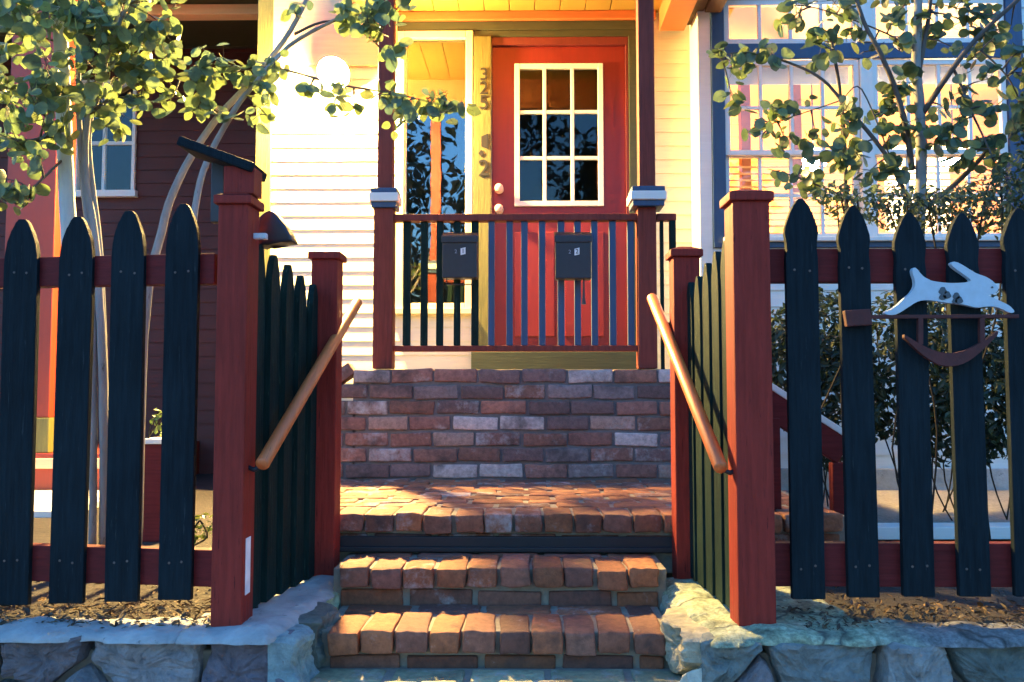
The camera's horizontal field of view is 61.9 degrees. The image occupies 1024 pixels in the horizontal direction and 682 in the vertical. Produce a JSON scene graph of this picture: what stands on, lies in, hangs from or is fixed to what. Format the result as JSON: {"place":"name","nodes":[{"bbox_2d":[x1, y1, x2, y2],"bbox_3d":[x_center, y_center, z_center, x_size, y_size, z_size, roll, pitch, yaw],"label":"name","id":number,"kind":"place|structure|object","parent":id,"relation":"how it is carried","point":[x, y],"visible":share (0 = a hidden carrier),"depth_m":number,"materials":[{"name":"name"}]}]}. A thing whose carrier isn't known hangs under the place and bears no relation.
{"place":"outdoors","nodes":[
{"label":"outdoors","id":0,"kind":"place"},
{"bbox_2d":[0,474,1023,622],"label":"garden soil","id":1,"kind":"structure","parent":0,"point":[203,505],"depth_m":2.52,"materials":[{"name":"brown soil"}]},
{"bbox_2d":[34,490,98,517],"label":"concrete walk","id":2,"kind":"structure","parent":1,"relation":"on","point":[42,503],"depth_m":4.45,"materials":[{"name":"white concrete"}]},
{"bbox_2d":[0,0,257,489],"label":"red wing","id":3,"kind":"structure","parent":1,"relation":"on","point":[137,170],"depth_m":6.36,"materials":[{"name":"red wood"}]},
{"bbox_2d":[75,80,137,197],"bbox_3d":[-3.059,-1.524,6.434,0.497,0.895,0.080,0,-3,1],"label":"window","id":4,"kind":"structure","parent":3,"relation":"in","point":[103,193],"depth_m":6.41,"materials":[{"name":"grey wood"}]},
{"bbox_2d":[143,437,160,541],"bbox_3d":[-1.466,0.614,3.553,0.127,0.418,0.144,0,-3,1],"label":"planter pedestal","id":5,"kind":"object","parent":1,"relation":"on","point":[152,479],"visible":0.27,"depth_m":3.49,"materials":[{"name":"red wood"}]},
{"bbox_2d":[148,408,161,437],"bbox_3d":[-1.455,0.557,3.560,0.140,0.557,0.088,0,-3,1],"label":"potted sprig","id":6,"kind":"object","parent":5,"relation":"on","point":[157,416],"visible":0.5,"depth_m":3.55,"materials":[{"name":"green plant"}]},
{"bbox_2d":[194,512,212,545],"bbox_3d":[-1.117,0.715,3.076,0.083,0.188,0.117,0,-3,1],"label":"plant","id":7,"kind":"object","parent":1,"relation":"on","point":[203,536],"visible":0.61,"depth_m":3.07,"materials":[{"name":"green plant"}]},
{"bbox_2d":[0,0,480,545],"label":"aspen tree","id":8,"kind":"object","parent":1,"relation":"on","point":[66,22],"visible":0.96,"depth_m":2.84,"materials":[{"name":"green plant"}]},
{"bbox_2d":[255,0,691,400],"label":"house","id":9,"kind":"structure","parent":1,"relation":"on","point":[555,120],"depth_m":5.28,"materials":[{"name":"white wood"}]},
{"bbox_2d":[317,56,349,88],"bbox_3d":[-1.073,-1.638,5.174,0.200,0.225,0.233,0,-3,1],"label":"porch lamp","id":10,"kind":"object","parent":9,"relation":"attached to","point":[333,68],"visible":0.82,"depth_m":5.08,"materials":[{"name":"white glass"}]},
{"bbox_2d":[395,31,472,314],"bbox_3d":[-0.486,-1.044,5.261,0.490,1.766,0.090,0,-3,1],"label":"window frame","id":11,"kind":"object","parent":9,"relation":"in","point":[402,69],"depth_m":5.25,"materials":[{"name":"white wood"}]},
{"bbox_2d":[478,68,488,175],"bbox_3d":[-0.174,-1.352,5.256,0.066,0.676,0.005,0,-3,1],"label":"house number","id":12,"kind":"object","parent":9,"relation":"attached to","point":[484,141],"visible":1,"depth_m":5.25,"materials":[{"name":"red metal"}]},
{"bbox_2d":[352,0,733,370],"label":"porch","id":13,"kind":"object","parent":9,"relation":"attached to","point":[646,198],"visible":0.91,"depth_m":4.07,"materials":[{"name":"paint"}]},
{"bbox_2d":[393,213,637,351],"bbox_3d":[0.015,-0.277,4.067,1.159,0.655,0.060,0,-3,1],"label":"porch railing","id":14,"kind":"object","parent":13,"relation":"attached to","point":[491,220],"visible":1,"depth_m":4.05,"materials":[{"name":"red wood"}]},
{"bbox_2d":[441,232,478,284],"bbox_3d":[-0.244,-0.388,4.006,0.171,0.260,0.082,0,-3,1],"label":"mailbox","id":15,"kind":"object","parent":14,"relation":"attached to","point":[459,255],"visible":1,"depth_m":3.97,"materials":[{"name":"black metal"}]},
{"bbox_2d":[554,232,591,304],"bbox_3d":[0.286,-0.344,3.995,0.174,0.349,0.082,0,-3,1],"label":"mailbox","id":16,"kind":"object","parent":14,"relation":"attached to","point":[572,256],"visible":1,"depth_m":3.96,"materials":[{"name":"black metal"}]},
{"bbox_2d":[492,46,626,345],"bbox_3d":[0.289,-0.887,5.255,0.824,1.901,0.100,0,-3,1],"label":"door","id":17,"kind":"structure","parent":9,"relation":"in","point":[609,61],"depth_m":5.27,"materials":[{"name":"red wood"}]},
{"bbox_2d":[0,581,1023,629],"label":"leaf litter","id":18,"kind":"object","parent":1,"relation":"on","point":[27,609],"visible":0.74,"depth_m":2.27,"materials":[{"name":"brown plant"}]},
{"bbox_2d":[772,383,843,514],"bbox_3d":[1.018,0.463,2.963,0.322,0.652,0.040,0,-3,1],"label":"sloped rail","id":19,"kind":"object","parent":1,"relation":"on","point":[832,441],"visible":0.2,"depth_m":2.95,"materials":[{"name":"wood"}]},
{"bbox_2d":[771,287,886,506],"bbox_3d":[1.390,0.287,3.967,0.623,1.141,0.830,0,-3,1],"label":"leafy bush","id":20,"kind":"object","parent":1,"relation":"on","point":[829,359],"visible":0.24,"depth_m":3.76,"materials":[{"name":"green plant"}]},
{"bbox_2d":[689,0,1023,489],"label":"sunroom","id":21,"kind":"structure","parent":1,"relation":"on","point":[725,158],"depth_m":5.04,"materials":[{"name":"grey wood"}]},
{"bbox_2d":[802,85,826,170],"bbox_3d":[2.243,-1.685,6.373,0.230,0.824,0.230,0,-3,1],"label":"room lamp","id":22,"kind":"object","parent":21,"relation":"hanging from","point":[808,164],"visible":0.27,"depth_m":6.32,"materials":[{"name":"white metal"}]},
{"bbox_2d":[940,84,962,168],"bbox_3d":[3.277,-1.687,6.358,0.230,0.821,0.230,0,-3,1],"label":"room lamp","id":23,"kind":"object","parent":21,"relation":"hanging from","point":[953,160],"visible":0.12,"depth_m":6.31,"materials":[{"name":"white metal"}]},
{"bbox_2d":[706,0,1023,237],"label":"slender tree","id":24,"kind":"object","parent":1,"relation":"on","point":[918,41],"visible":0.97,"depth_m":3.31,"materials":[{"name":"green plant"}]},
{"bbox_2d":[781,490,1009,522],"bbox_3d":[4.465,0.857,4.232,7.200,0.090,1.180,0,-3,1],"label":"gravel strip","id":25,"kind":"object","parent":1,"relation":"on","point":[887,506],"depth_m":4.17,"materials":[{"name":"beige gravel"}]},
{"bbox_2d":[809,127,1023,540],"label":"evergreen shrub","id":26,"kind":"object","parent":1,"relation":"on","point":[959,198],"visible":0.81,"depth_m":2.96,"materials":[{"name":"green plant"}]},
{"bbox_2d":[871,289,1009,520],"bbox_3d":[2.077,0.293,3.858,1.137,1.117,0.842,0,-3,1],"label":"leafy bush","id":27,"kind":"object","parent":1,"relation":"on","point":[994,367],"visible":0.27,"depth_m":3.64,"materials":[{"name":"green plant"}]},
{"bbox_2d":[878,522,1010,539],"bbox_3d":[1.811,0.781,3.510,1.385,0.050,0.120,0,-3,-1],"label":"edging plank","id":28,"kind":"object","parent":1,"relation":"on","point":[891,531],"visible":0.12,"depth_m":3.45,"materials":[{"name":"grey"}]},
{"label":"pavement","id":29,"kind":"structure","parent":0,"visible":0},
{"bbox_2d":[0,575,340,681],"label":"stone wall","id":30,"kind":"structure","parent":29,"relation":"on","point":[277,638],"depth_m":2.12,"materials":[{"name":"stone"}]},
{"bbox_2d":[0,193,267,626],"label":"picket fence","id":31,"kind":"object","parent":30,"relation":"on","point":[67,562],"visible":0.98,"depth_m":2.28,"materials":[{"name":"wood"}]},
{"bbox_2d":[177,136,266,223],"bbox_3d":[-0.780,-0.431,2.300,0.204,0.211,0.130,0,-3,1],"label":"birdhouse","id":32,"kind":"object","parent":31,"relation":"on","point":[230,173],"visible":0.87,"depth_m":2.25,"materials":[{"name":"red wood"}]},
{"bbox_2d":[248,298,361,471],"bbox_3d":[-0.624,0.096,2.607,0.095,0.538,0.775,0,-3,8],"label":"handrail","id":33,"kind":"object","parent":31,"relation":"attached to","point":[267,455],"visible":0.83,"depth_m":2.48,"materials":[{"name":"brown wood"}]},
{"bbox_2d":[253,211,297,608],"bbox_3d":[-0.664,0.186,2.378,0.107,1.098,0.070,0,-3,1],"label":"garden light","id":34,"kind":"object","parent":30,"relation":"on","point":[274,226],"visible":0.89,"depth_m":2.37,"materials":[{"name":"black metal"}]},
{"bbox_2d":[253,243,346,607],"bbox_3d":[-0.649,0.222,2.573,0.127,1.070,0.563,-1,-3,9],"label":"side fence","id":35,"kind":"object","parent":30,"relation":"on","point":[297,513],"visible":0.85,"depth_m":2.59,"materials":[{"name":"wood"}]},
{"bbox_2d":[310,363,844,681],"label":"brick steps","id":36,"kind":"structure","parent":29,"relation":"on","point":[505,525],"depth_m":2.83,"materials":[{"name":"red brick"}]},
{"bbox_2d":[656,213,675,368],"bbox_3d":[0.734,-0.221,4.054,0.092,0.767,0.050,0,-3,1],"label":"railing stub","id":37,"kind":"object","parent":36,"relation":"on","point":[669,218],"visible":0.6,"depth_m":4.05,"materials":[{"name":"red wood"}]},
{"bbox_2d":[659,577,1023,681],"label":"stone wall","id":38,"kind":"structure","parent":29,"relation":"on","point":[707,638],"depth_m":2.09,"materials":[{"name":"stone"}]},
{"bbox_2d":[665,241,729,608],"bbox_3d":[0.576,0.218,2.555,0.112,1.076,0.550,0,-3,-3],"label":"side fence","id":39,"kind":"object","parent":38,"relation":"on","point":[699,489],"visible":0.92,"depth_m":2.59,"materials":[{"name":"green wood"}]},
{"bbox_2d":[720,189,1023,625],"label":"picket fence","id":40,"kind":"object","parent":38,"relation":"on","point":[806,561],"visible":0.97,"depth_m":2.21,"materials":[{"name":"wood"}]},
{"bbox_2d":[647,293,732,474],"bbox_3d":[0.543,0.092,2.588,0.096,0.557,0.772,0,-3,-4],"label":"handrail","id":41,"kind":"object","parent":40,"relation":"attached to","point":[711,443],"visible":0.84,"depth_m":2.47,"materials":[{"name":"brown wood"}]},
{"bbox_2d":[842,262,1018,366],"bbox_3d":[1.085,-0.069,2.212,0.448,0.272,0.022,0,-3,1],"label":"rabbit ornament","id":42,"kind":"object","parent":40,"relation":"attached to","point":[975,290],"visible":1,"depth_m":2.21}
]}

